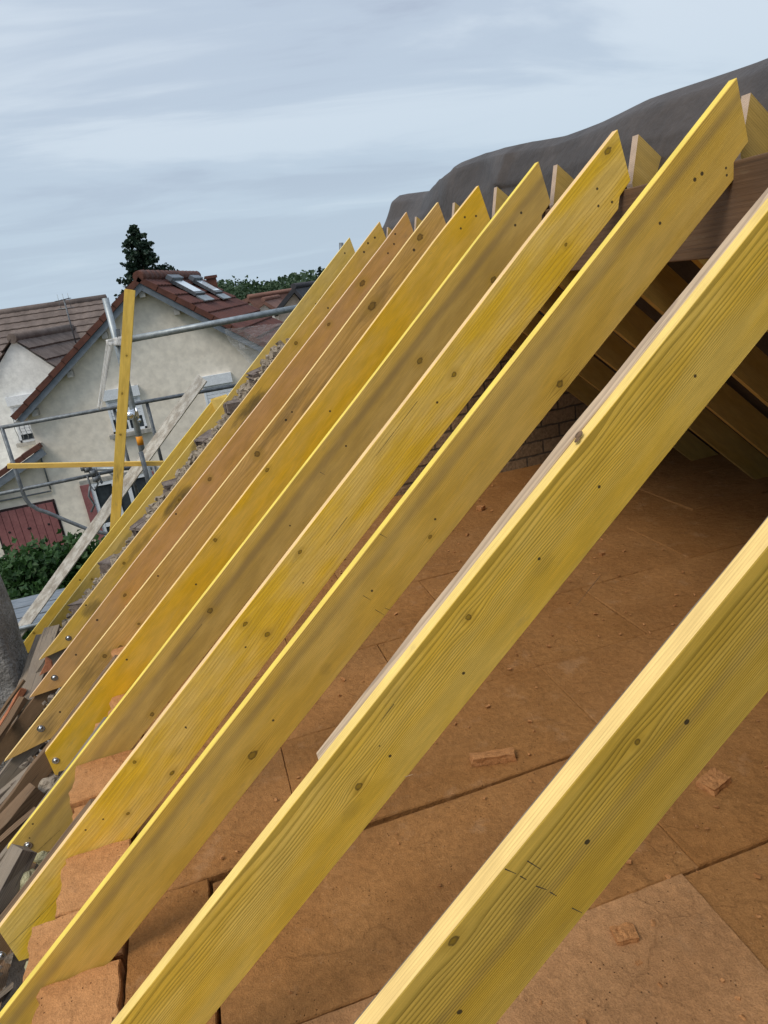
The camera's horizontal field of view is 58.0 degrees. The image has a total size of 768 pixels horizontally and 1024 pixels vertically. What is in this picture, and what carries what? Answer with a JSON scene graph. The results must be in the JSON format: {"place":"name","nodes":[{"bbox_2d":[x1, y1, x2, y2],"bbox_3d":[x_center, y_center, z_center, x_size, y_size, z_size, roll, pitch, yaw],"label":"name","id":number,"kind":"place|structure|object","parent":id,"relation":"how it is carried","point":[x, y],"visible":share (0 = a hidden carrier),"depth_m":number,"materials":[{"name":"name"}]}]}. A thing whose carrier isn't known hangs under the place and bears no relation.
{"place":"outdoors","nodes":[
{"label":"outdoors","id":0,"kind":"place"},
{"bbox_2d":[11,588,64,641],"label":"scaffold deck","id":1,"kind":"structure","parent":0,"point":[21,606],"depth_m":7.98,"materials":[{"name":"metal"}]},
{"bbox_2d":[18,375,206,636],"bbox_3d":[-2.930,-0.035,7.357,0.115,3.432,0.028,37,3,2],"label":"scaffold plank","id":2,"kind":"object","parent":1,"relation":"on","point":[133,473],"visible":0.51,"depth_m":7.35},
{"bbox_2d":[0,384,235,534],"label":"guard rail","id":3,"kind":"object","parent":1,"relation":"on","point":[21,489],"visible":0.55,"depth_m":7.51,"materials":[{"name":"metal"}]},
{"bbox_2d":[80,467,102,511],"bbox_3d":[-3.163,-0.273,7.545,0.212,0.550,0.111,-13,19,-13],"label":"scaffold coupler","id":4,"kind":"object","parent":3,"relation":"attached to","point":[95,475],"visible":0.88,"depth_m":7.50,"materials":[{"name":"metal"}]},
{"bbox_2d":[102,298,144,451],"bbox_3d":[-2.649,-1.117,7.318,0.177,2.212,0.274,-13,19,-13],"label":"scaffold post","id":5,"kind":"object","parent":1,"relation":"on","point":[133,415],"visible":0.64,"depth_m":7.22,"materials":[{"name":"metal"}]},
{"bbox_2d":[97,341,112,409],"bbox_3d":[-2.902,-1.415,7.201,0.375,0.688,0.033,-4,19,13],"label":"plastic film","id":6,"kind":"object","parent":5,"relation":"attached to","point":[108,354],"visible":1,"depth_m":7.18,"materials":[{"name":"white"}]},
{"bbox_2d":[132,305,296,341],"bbox_3d":[-1.834,-2.019,7.426,1.942,0.122,0.068,-13,19,-13],"label":"scaffold rail","id":7,"kind":"object","parent":5,"relation":"attached to","point":[207,324],"visible":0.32,"depth_m":7.40,"materials":[{"name":"metal"}]},
{"bbox_2d":[0,294,106,477],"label":"white house","id":8,"kind":"structure","parent":0,"point":[37,343],"depth_m":20.70,"materials":[{"name":"tile"}]},
{"bbox_2d":[5,393,35,447],"bbox_3d":[-10.446,-2.740,20.473,1.133,1.466,0.240,-13,19,-13],"label":"window","id":9,"kind":"structure","parent":8,"relation":"in","point":[25,433],"depth_m":20.45,"materials":[{"name":"white paint"}]},
{"bbox_2d":[24,402,214,652],"bbox_3d":[-2.619,0.197,6.883,3.226,0.193,0.032,-52,23,3],"label":"rafter","id":10,"kind":"object","parent":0,"point":[46,620],"visible":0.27,"depth_m":6.85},
{"bbox_2d":[110,289,134,529],"bbox_3d":[-2.541,-0.932,6.720,0.094,2.366,0.060,4,15,-18],"label":"upright batten","id":11,"kind":"object","parent":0,"point":[123,386],"visible":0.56,"depth_m":6.67,"materials":[{"name":"yellow wood"}]},
{"bbox_2d":[138,451,152,483],"bbox_3d":[-2.427,-0.314,7.213,0.089,0.691,0.252,-13,19,-13],"label":"scaffold tube","id":12,"kind":"object","parent":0,"point":[147,472],"visible":0.28,"depth_m":7.05,"materials":[{"name":"metal"}]},
{"bbox_2d":[7,461,163,468],"bbox_3d":[-2.967,-0.476,6.944,1.452,0.046,0.040,-2,17,-16],"label":"cross batten","id":13,"kind":"object","parent":12,"relation":"attached to","point":[71,464],"visible":0.76,"depth_m":6.89,"materials":[{"name":"yellow wood"}]},
{"bbox_2d":[274,281,314,321],"bbox_3d":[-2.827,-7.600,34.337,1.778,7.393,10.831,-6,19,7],"label":"distant house","id":14,"kind":"structure","parent":0,"point":[296,293],"depth_m":28.84,"materials":[{"name":"tile"}]},
{"bbox_2d":[0,0,767,308],"label":"sky","id":15,"kind":"structure","parent":0,"point":[254,139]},
{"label":"attic floor","id":16,"kind":"structure","parent":0,"visible":0},
{"bbox_2d":[23,910,128,981],"bbox_3d":[-0.949,1.406,2.182,0.299,0.189,0.215,-13,19,-13],"label":"insulation piece","id":17,"kind":"object","parent":16,"relation":"on","point":[44,937],"visible":0.16,"depth_m":2.17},
{"bbox_2d":[32,959,126,1023],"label":"insulation piece","id":18,"kind":"object","parent":16,"relation":"on","point":[93,995],"visible":0.82,"depth_m":1.96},
{"bbox_2d":[55,839,131,918],"bbox_3d":[-0.984,1.320,2.402,0.238,0.170,0.255,-13,19,-13],"label":"insulation piece","id":19,"kind":"object","parent":16,"relation":"on","point":[83,875],"visible":0.38,"depth_m":2.39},
{"bbox_2d":[68,749,133,813],"bbox_3d":[-1.157,1.169,2.910,0.275,0.180,0.234,-13,19,-13],"label":"insulation piece","id":20,"kind":"object","parent":16,"relation":"on","point":[92,779],"visible":0.41,"depth_m":2.88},
{"bbox_2d":[124,879,221,1023],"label":"insulation board","id":21,"kind":"object","parent":16,"relation":"on","point":[162,927],"visible":0.43,"depth_m":2.14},
{"bbox_2d":[137,747,291,893],"bbox_3d":[-0.626,1.178,2.617,0.583,0.105,0.602,-13,19,-13],"label":"insulation board","id":22,"kind":"object","parent":16,"relation":"on","point":[255,809],"visible":0.25,"depth_m":2.52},
{"bbox_2d":[168,631,286,702],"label":"insulation board","id":23,"kind":"object","parent":16,"relation":"on","point":[273,657],"visible":0.05,"depth_m":3.62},
{"bbox_2d":[144,645,387,773],"bbox_3d":[-0.507,0.947,3.229,1.184,0.109,0.593,-13,19,-13],"label":"insulation board","id":24,"kind":"object","parent":16,"relation":"on","point":[330,708],"visible":0.12,"depth_m":3.22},
{"bbox_2d":[225,573,337,630],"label":"insulation board","id":25,"kind":"object","parent":16,"relation":"on","point":[323,592],"visible":0.02,"depth_m":4.31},
{"bbox_2d":[265,522,381,578],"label":"insulation board","id":26,"kind":"object","parent":16,"relation":"on","point":[363,541],"visible":0.04,"depth_m":5.04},
{"bbox_2d":[297,494,403,537],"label":"insulation board","id":27,"kind":"object","parent":16,"relation":"on","point":[388,508],"visible":0.04,"depth_m":5.66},
{"bbox_2d":[285,581,434,649],"bbox_3d":[-0.113,0.651,3.908,0.884,0.109,0.607,-13,19,-13],"label":"insulation board","id":28,"kind":"object","parent":16,"relation":"on","point":[413,603],"visible":0.24,"depth_m":3.87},
{"bbox_2d":[335,525,493,582],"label":"insulation board","id":29,"kind":"object","parent":16,"relation":"on","point":[443,560],"visible":0.16,"depth_m":4.60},
{"bbox_2d":[281,667,596,829],"bbox_3d":[0.229,0.975,2.815,1.223,0.108,0.602,-13,19,-13],"label":"insulation board","id":30,"kind":"object","parent":16,"relation":"on","point":[562,725],"visible":0.45,"depth_m":2.76,"materials":[{"name":"wood"}]},
{"bbox_2d":[469,747,516,766],"bbox_3d":[0.415,0.937,2.643,0.175,0.043,0.044,-8,19,1],"label":"insulation scrap","id":31,"kind":"object","parent":30,"relation":"on","point":[494,757],"visible":1,"depth_m":2.63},
{"bbox_2d":[213,759,698,1023],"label":"insulation board","id":32,"kind":"object","parent":16,"relation":"on","point":[368,914],"visible":0.39,"depth_m":2.11,"materials":[{"name":"wood"}]},
{"bbox_2d":[449,489,521,534],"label":"insulation board","id":33,"kind":"object","parent":16,"relation":"on","point":[474,518],"visible":0.14,"depth_m":5.26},
{"bbox_2d":[479,463,542,498],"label":"insulation board","id":34,"kind":"object","parent":16,"relation":"on","point":[509,481],"visible":0.16,"depth_m":5.90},
{"bbox_2d":[378,589,645,682],"bbox_3d":[0.624,0.687,3.494,1.199,0.108,0.592,-13,19,-13],"label":"insulation board","id":35,"kind":"object","parent":16,"relation":"on","point":[566,624],"visible":0.4,"depth_m":3.44,"materials":[{"name":"wood"}]},
{"bbox_2d":[302,873,767,1023],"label":"insulation board","id":36,"kind":"object","parent":16,"relation":"on","point":[690,949],"visible":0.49,"depth_m":1.80,"materials":[{"name":"wood"}]},
{"bbox_2d":[609,922,639,945],"bbox_3d":[0.660,1.160,1.898,0.066,0.032,0.053,-9,19,-2],"label":"insulation scrap","id":37,"kind":"object","parent":36,"relation":"on","point":[625,933],"visible":1,"depth_m":1.89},
{"bbox_2d":[419,528,687,600],"bbox_3d":[1.004,0.393,4.170,1.470,0.107,0.608,-13,19,-13],"label":"insulation board","id":38,"kind":"object","parent":16,"relation":"on","point":[640,553],"visible":0.28,"depth_m":4.14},
{"bbox_2d":[191,483,767,1023],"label":"insulation crumbs","id":39,"kind":"object","parent":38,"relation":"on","point":[653,923],"visible":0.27,"depth_m":2.30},
{"bbox_2d":[494,490,689,533],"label":"insulation board","id":40,"kind":"object","parent":16,"relation":"on","point":[640,507],"visible":0.27,"depth_m":4.82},
{"bbox_2d":[539,624,678,723],"bbox_3d":[1.378,0.710,3.085,1.204,0.109,0.602,-13,19,-13],"label":"insulation board","id":41,"kind":"object","parent":16,"relation":"on","point":[593,685],"visible":0.35,"depth_m":3.11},
{"bbox_2d":[582,543,745,633],"bbox_3d":[1.754,0.423,3.759,1.180,0.106,0.592,-13,19,-13],"label":"insulation board","id":42,"kind":"object","parent":16,"relation":"on","point":[648,598],"visible":0.59,"depth_m":3.74,"materials":[{"name":"wood"}]},
{"bbox_2d":[640,452,733,487],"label":"insulation board","id":43,"kind":"object","parent":16,"relation":"on","point":[674,466],"visible":0.16,"depth_m":5.56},
{"bbox_2d":[627,493,767,558],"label":"insulation board","id":44,"kind":"object","parent":16,"relation":"on","point":[708,529],"visible":0.65,"depth_m":4.43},
{"bbox_2d":[639,465,767,510],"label":"insulation board","id":45,"kind":"object","parent":16,"relation":"on","point":[714,487],"visible":0.56,"depth_m":5.06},
{"bbox_2d":[657,691,767,869],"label":"insulation board","id":46,"kind":"object","parent":16,"relation":"on","point":[736,822],"visible":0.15,"depth_m":2.28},
{"bbox_2d":[696,767,731,796],"bbox_3d":[1.129,0.924,2.371,0.101,0.037,0.071,-19,22,-29],"label":"insulation scrap","id":47,"kind":"object","parent":46,"relation":"on","point":[713,781],"visible":1,"depth_m":2.36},
{"bbox_2d":[684,843,767,969],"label":"insulation board","id":48,"kind":"object","parent":16,"relation":"on","point":[733,891],"visible":0.54,"depth_m":1.99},
{"label":"ground","id":49,"kind":"structure","parent":0,"visible":0},
{"bbox_2d":[0,575,40,771],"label":"rendered pier","id":50,"kind":"structure","parent":49,"relation":"on","point":[13,654],"depth_m":5.58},
{"bbox_2d":[0,536,45,636],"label":"fig tree","id":51,"kind":"object","parent":49,"relation":"on","point":[14,540],"depth_m":12.31,"materials":[{"name":"green plant"}]},
{"bbox_2d":[19,533,56,560],"bbox_3d":[-6.991,2.567,13.230,3.470,4.094,4.288,-4,19,12],"label":"shrub","id":52,"kind":"object","parent":49,"relation":"on","point":[43,541],"depth_m":13.22,"materials":[{"name":"green plant"}]},
{"bbox_2d":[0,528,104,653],"bbox_3d":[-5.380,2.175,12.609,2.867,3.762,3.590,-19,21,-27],"label":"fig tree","id":53,"kind":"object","parent":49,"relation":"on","point":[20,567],"visible":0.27,"depth_m":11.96,"materials":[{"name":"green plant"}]},
{"bbox_2d":[0,270,283,558],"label":"cream house","id":54,"kind":"structure","parent":49,"relation":"on","point":[213,357],"depth_m":18.14,"materials":[{"name":"paint"}]},
{"bbox_2d":[0,499,68,556],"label":"garage door","id":55,"kind":"structure","parent":54,"relation":"in","point":[18,522],"depth_m":18.23,"materials":[{"name":"wood"}]},
{"bbox_2d":[79,466,156,543],"bbox_3d":[-6.954,0.039,18.886,2.010,2.270,0.100,-13,19,-13],"label":"french window","id":56,"kind":"structure","parent":54,"relation":"in","point":[103,491],"depth_m":18.58,"materials":[{"name":"white paint"}]},
{"bbox_2d":[103,385,151,439],"bbox_3d":[-6.752,-2.621,18.108,1.078,1.243,0.240,-13,19,-13],"label":"window","id":57,"kind":"structure","parent":54,"relation":"in","point":[110,397],"depth_m":18.11,"materials":[{"name":"white paint"}]},
{"bbox_2d":[202,372,232,405],"bbox_3d":[-4.446,-3.174,18.676,0.837,1.064,0.140,-13,19,-13],"label":"window","id":58,"kind":"structure","parent":54,"relation":"in","point":[222,379],"depth_m":18.56,"materials":[{"name":"white paint"}]},
{"bbox_2d":[114,224,177,299],"bbox_3d":[-13.536,-10.848,41.420,5.006,11.957,5.436,-24,24,-38],"label":"conifer tree","id":59,"kind":"object","parent":49,"relation":"on","point":[142,255],"visible":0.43,"depth_m":39.69,"materials":[{"name":"green plant"}]},
{"bbox_2d":[219,275,259,299],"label":"broadleaf tree","id":60,"kind":"object","parent":49,"relation":"on","point":[247,284],"visible":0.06,"depth_m":57.55,"materials":[{"name":"green plant"}]},
{"bbox_2d":[224,283,255,299],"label":"broadleaf tree","id":61,"kind":"object","parent":49,"relation":"on","point":[241,293],"visible":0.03,"depth_m":54.18,"materials":[{"name":"green plant"}]},
{"bbox_2d":[242,288,290,306],"bbox_3d":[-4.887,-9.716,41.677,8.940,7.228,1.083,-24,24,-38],"label":"distant house","id":62,"kind":"structure","parent":49,"relation":"on","point":[254,300],"depth_m":38.88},
{"bbox_2d":[255,294,282,319],"bbox_3d":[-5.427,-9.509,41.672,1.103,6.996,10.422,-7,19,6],"label":"distant house","id":63,"kind":"structure","parent":49,"relation":"on","point":[269,302],"depth_m":36.31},
{"bbox_2d":[217,268,324,291],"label":"distant wood","id":64,"kind":"object","parent":49,"relation":"on","point":[303,277],"visible":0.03,"depth_m":94.68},
{"bbox_2d":[41,324,587,712],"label":"gable wall","id":65,"kind":"structure","parent":49,"relation":"on","point":[553,427],"depth_m":6.18,"materials":[{"name":"brick"}]},
{"bbox_2d":[11,634,40,724],"bbox_3d":[-2.871,1.362,5.563,0.115,0.073,0.849,-7,48,6],"label":"old timber","id":66,"kind":"object","parent":65,"relation":"on","point":[29,657],"visible":0.17,"depth_m":5.66,"materials":[{"name":"brown wood"}]},
{"bbox_2d":[0,772,53,1006],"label":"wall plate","id":67,"kind":"object","parent":65,"relation":"attached to","point":[4,970],"depth_m":2.69,"materials":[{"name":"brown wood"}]},
{"bbox_2d":[0,765,28,798],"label":"old batten","id":68,"kind":"object","parent":67,"relation":"on","point":[4,789],"visible":0.12,"depth_m":3.92,"materials":[{"name":"grey wood"}]},
{"bbox_2d":[0,844,36,914],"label":"old timber","id":69,"kind":"object","parent":67,"relation":"on","point":[16,862],"visible":0.93,"depth_m":2.74,"materials":[{"name":"grey wood"}]},
{"bbox_2d":[0,742,44,788],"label":"old rafter","id":70,"kind":"object","parent":67,"relation":"on","point":[10,770],"visible":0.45,"depth_m":4.11,"materials":[{"name":"grey wood"}]},
{"bbox_2d":[0,648,66,719],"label":"old rafter","id":71,"kind":"object","parent":67,"relation":"on","point":[54,657],"visible":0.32,"depth_m":5.33,"materials":[{"name":"brown wood"}]},
{"bbox_2d":[0,799,94,963],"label":"old rafter","id":72,"kind":"object","parent":67,"relation":"on","point":[5,947],"visible":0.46,"depth_m":2.52,"materials":[{"name":"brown wood"}]},
{"bbox_2d":[0,717,106,861],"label":"old rafter","id":73,"kind":"object","parent":67,"relation":"on","point":[3,852],"visible":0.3,"depth_m":3.03,"materials":[{"name":"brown wood"}]},
{"bbox_2d":[0,655,117,812],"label":"old rafter","id":74,"kind":"object","parent":67,"relation":"on","point":[38,770],"visible":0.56,"depth_m":3.57,"materials":[{"name":"brown wood"}]},
{"bbox_2d":[39,222,385,659],"bbox_3d":[-1.266,-0.457,5.220,4.171,0.208,0.043,-52,23,3],"label":"rafter","id":75,"kind":"object","parent":67,"relation":"on","point":[371,244],"visible":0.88,"depth_m":5.20,"materials":[{"name":"wood"}]},
{"bbox_2d":[29,212,413,697],"bbox_3d":[-1.060,-0.300,4.615,4.082,0.199,0.040,-52,23,3],"label":"rafter","id":76,"kind":"object","parent":67,"relation":"on","point":[181,518],"visible":0.82,"depth_m":4.60,"materials":[{"name":"wood"}]},
{"bbox_2d":[0,688,57,764],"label":"old rafter","id":77,"kind":"object","parent":76,"relation":"attached to","point":[25,719],"visible":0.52,"depth_m":4.73,"materials":[{"name":"brown wood"}]},
{"bbox_2d":[0,696,27,742],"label":"old batten","id":78,"kind":"object","parent":77,"relation":"attached to","point":[17,707],"visible":1,"depth_m":4.69,"materials":[{"name":"brown wood"}]},
{"bbox_2d":[4,202,445,761],"bbox_3d":[-0.894,-0.087,3.995,4.066,0.200,0.042,-52,23,3],"label":"rafter","id":79,"kind":"object","parent":67,"relation":"on","point":[131,618],"visible":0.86,"depth_m":3.98,"materials":[{"name":"wood"}]},
{"bbox_2d":[67,598,84,613],"bbox_3d":[-2.442,0.754,5.688,0.234,0.094,0.196,-10,16,29],"label":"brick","id":80,"kind":"object","parent":65,"relation":"attached to","point":[74,606],"visible":0.28,"depth_m":5.63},
{"bbox_2d":[97,554,115,572],"bbox_3d":[-2.208,0.428,5.704,0.206,0.094,0.197,0,20,23],"label":"brick","id":81,"kind":"object","parent":65,"relation":"on","point":[104,564],"visible":0.29,"depth_m":5.64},
{"bbox_2d":[129,515,146,535],"bbox_3d":[-1.923,0.113,5.611,0.197,0.092,0.218,2,32,29],"label":"brick","id":82,"kind":"object","parent":65,"relation":"on","point":[137,526],"visible":0.33,"depth_m":5.57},
{"bbox_2d":[59,340,284,630],"bbox_3d":[-1.855,-0.009,5.660,2.570,2.357,0.537,-13,19,-13],"label":"rubble","id":83,"kind":"object","parent":65,"relation":"on","point":[243,390],"visible":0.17,"depth_m":5.59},
{"bbox_2d":[23,624,60,708],"bbox_3d":[-2.680,1.202,5.437,0.144,0.113,0.717,-9,41,-1],"label":"old timber","id":84,"kind":"object","parent":83,"relation":"on","point":[34,679],"visible":0.47,"depth_m":5.41,"materials":[{"name":"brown wood"}]},
{"bbox_2d":[0,688,26,725],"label":"tile edge","id":85,"kind":"object","parent":84,"relation":"attached to","point":[21,692],"visible":0.62,"depth_m":5.13,"materials":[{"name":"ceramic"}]},
{"bbox_2d":[0,679,25,716],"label":"wood slat","id":86,"kind":"object","parent":85,"relation":"on","point":[12,695],"visible":1,"depth_m":5.06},
{"bbox_2d":[194,430,213,445],"bbox_3d":[-1.407,-0.592,5.644,0.197,0.091,0.234,5,33,34],"label":"brick","id":87,"kind":"object","parent":65,"relation":"on","point":[202,438],"visible":0.33,"depth_m":5.61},
{"bbox_2d":[223,399,240,413],"bbox_3d":[-1.163,-0.853,5.553,0.233,0.089,0.195,-17,20,-23],"label":"brick","id":88,"kind":"object","parent":65,"relation":"attached to","point":[230,406],"visible":0.47,"depth_m":5.46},
{"bbox_2d":[246,367,263,383],"bbox_3d":[-0.975,-1.115,5.576,0.242,0.092,0.198,-27,24,-19],"label":"brick","id":89,"kind":"object","parent":65,"relation":"on","point":[252,374],"visible":0.32,"depth_m":5.52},
{"bbox_2d":[542,152,767,270],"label":"ridge beam","id":90,"kind":"structure","parent":65,"relation":"attached to","point":[744,191],"depth_m":2.00,"materials":[{"name":"brown wood"}]},
{"bbox_2d":[48,238,354,626],"bbox_3d":[-1.592,-0.623,6.103,4.347,0.190,0.031,-52,23,3],"label":"rafter","id":91,"kind":"object","parent":90,"relation":"attached to","point":[303,308],"visible":0.4,"depth_m":6.05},
{"bbox_2d":[45,186,489,774],"bbox_3d":[-0.608,-0.092,3.475,3.659,0.187,0.042,-52,23,3],"label":"rafter","id":92,"kind":"object","parent":90,"relation":"on","point":[441,256],"visible":0.91,"depth_m":3.46,"materials":[{"name":"wood"}]},
{"bbox_2d":[7,162,549,862],"bbox_3d":[-0.441,0.068,2.937,3.668,0.182,0.042,-52,23,3],"label":"rafter","id":93,"kind":"object","parent":90,"relation":"attached to","point":[347,438],"visible":0.83,"depth_m":2.92,"materials":[{"name":"wood"}]},
{"bbox_2d":[0,130,629,960],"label":"rafter","id":94,"kind":"object","parent":90,"relation":"on","point":[378,474],"visible":0.94,"depth_m":2.42,"materials":[{"name":"wood"}]},
{"bbox_2d":[0,78,747,1023],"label":"rafter","id":95,"kind":"object","parent":90,"relation":"on","point":[634,252],"visible":1,"depth_m":1.94,"materials":[{"name":"wood"}]},
{"bbox_2d":[111,198,767,1023],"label":"rafter","id":96,"kind":"object","parent":90,"relation":"on","point":[603,468],"visible":1,"depth_m":1.46,"materials":[{"name":"yellow wood"}]},
{"bbox_2d":[316,188,767,759],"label":"old board","id":97,"kind":"object","parent":96,"relation":"attached to","point":[580,424],"visible":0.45,"depth_m":1.45,"materials":[{"name":"wood"}]},
{"bbox_2d":[386,227,599,406],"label":"rafter","id":98,"kind":"object","parent":90,"relation":"on","point":[583,390],"visible":0.18,"depth_m":5.98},
{"bbox_2d":[354,518,767,1023],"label":"rafter","id":99,"kind":"object","parent":90,"relation":"on","point":[621,781],"visible":1,"depth_m":0.98,"materials":[{"name":"wood"}]},
{"bbox_2d":[353,516,767,1023],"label":"old board","id":100,"kind":"object","parent":99,"relation":"attached to","point":[555,776],"visible":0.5,"depth_m":0.99,"materials":[{"name":"brown wood"}]},
{"bbox_2d":[414,216,717,460],"bbox_3d":[1.772,-0.961,5.340,4.000,0.170,0.034,30,6,-22],"label":"rafter","id":101,"kind":"object","parent":90,"relation":"on","point":[596,373],"visible":0.2,"depth_m":5.28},
{"bbox_2d":[452,202,767,479],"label":"rafter","id":102,"kind":"object","parent":90,"relation":"on","point":[614,351],"visible":0.17,"depth_m":4.87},
{"bbox_2d":[492,187,767,457],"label":"rafter","id":103,"kind":"object","parent":90,"relation":"on","point":[728,405],"visible":0.42,"depth_m":4.15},
{"bbox_2d":[549,164,767,406],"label":"rafter","id":104,"kind":"object","parent":90,"relation":"on","point":[665,289],"visible":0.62,"depth_m":3.20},
{"bbox_2d":[382,58,767,458],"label":"tarpaulin","id":105,"kind":"object","parent":104,"relation":"on","point":[662,125],"visible":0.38,"depth_m":3.16,"materials":[{"name":"plastic"}]},
{"bbox_2d":[627,134,767,331],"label":"rafter","id":106,"kind":"object","parent":90,"relation":"on","point":[645,159],"visible":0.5,"depth_m":2.42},
{"bbox_2d":[735,93,767,160],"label":"rafter","id":107,"kind":"object","parent":90,"relation":"on","point":[755,113],"visible":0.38,"depth_m":1.95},
{"bbox_3d":[-0.752,4.614,2.011,0.380,4.700,10.300,-13,19,-13],"label":"eave wall","id":108,"kind":"object","parent":49,"relation":"on","visible":0},
{"bbox_2d":[0,716,107,1011],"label":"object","id":109,"kind":"object","parent":108,"relation":"on","point":[16,972],"depth_m":2.48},
{"bbox_2d":[19,868,34,889],"bbox_3d":[-1.421,1.484,2.783,0.083,0.095,0.105,-13,19,-13],"label":"wool tuft","id":110,"kind":"object","parent":109,"relation":"on","point":[26,876],"visible":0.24,"depth_m":2.75,"materials":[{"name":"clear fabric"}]},
{"bbox_2d":[0,686,62,988],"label":"rubble","id":111,"kind":"object","parent":109,"relation":"on","point":[9,957],"visible":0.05,"depth_m":4.05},
{"bbox_2d":[0,783,44,852],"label":"old timber","id":112,"kind":"object","parent":111,"relation":"on","point":[28,797],"visible":0.72,"depth_m":3.33,"materials":[{"name":"brown wood"}]},
{"bbox_2d":[0,806,35,843],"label":"wood slat","id":113,"kind":"object","parent":112,"relation":"on","point":[13,828],"visible":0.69,"depth_m":3.23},
{"bbox_2d":[38,775,59,794],"bbox_3d":[-1.682,1.377,3.485,0.103,0.100,0.122,-4,9,13],"label":"mortar lump","id":114,"kind":"object","parent":109,"relation":"on","point":[45,785],"visible":0.52,"depth_m":3.45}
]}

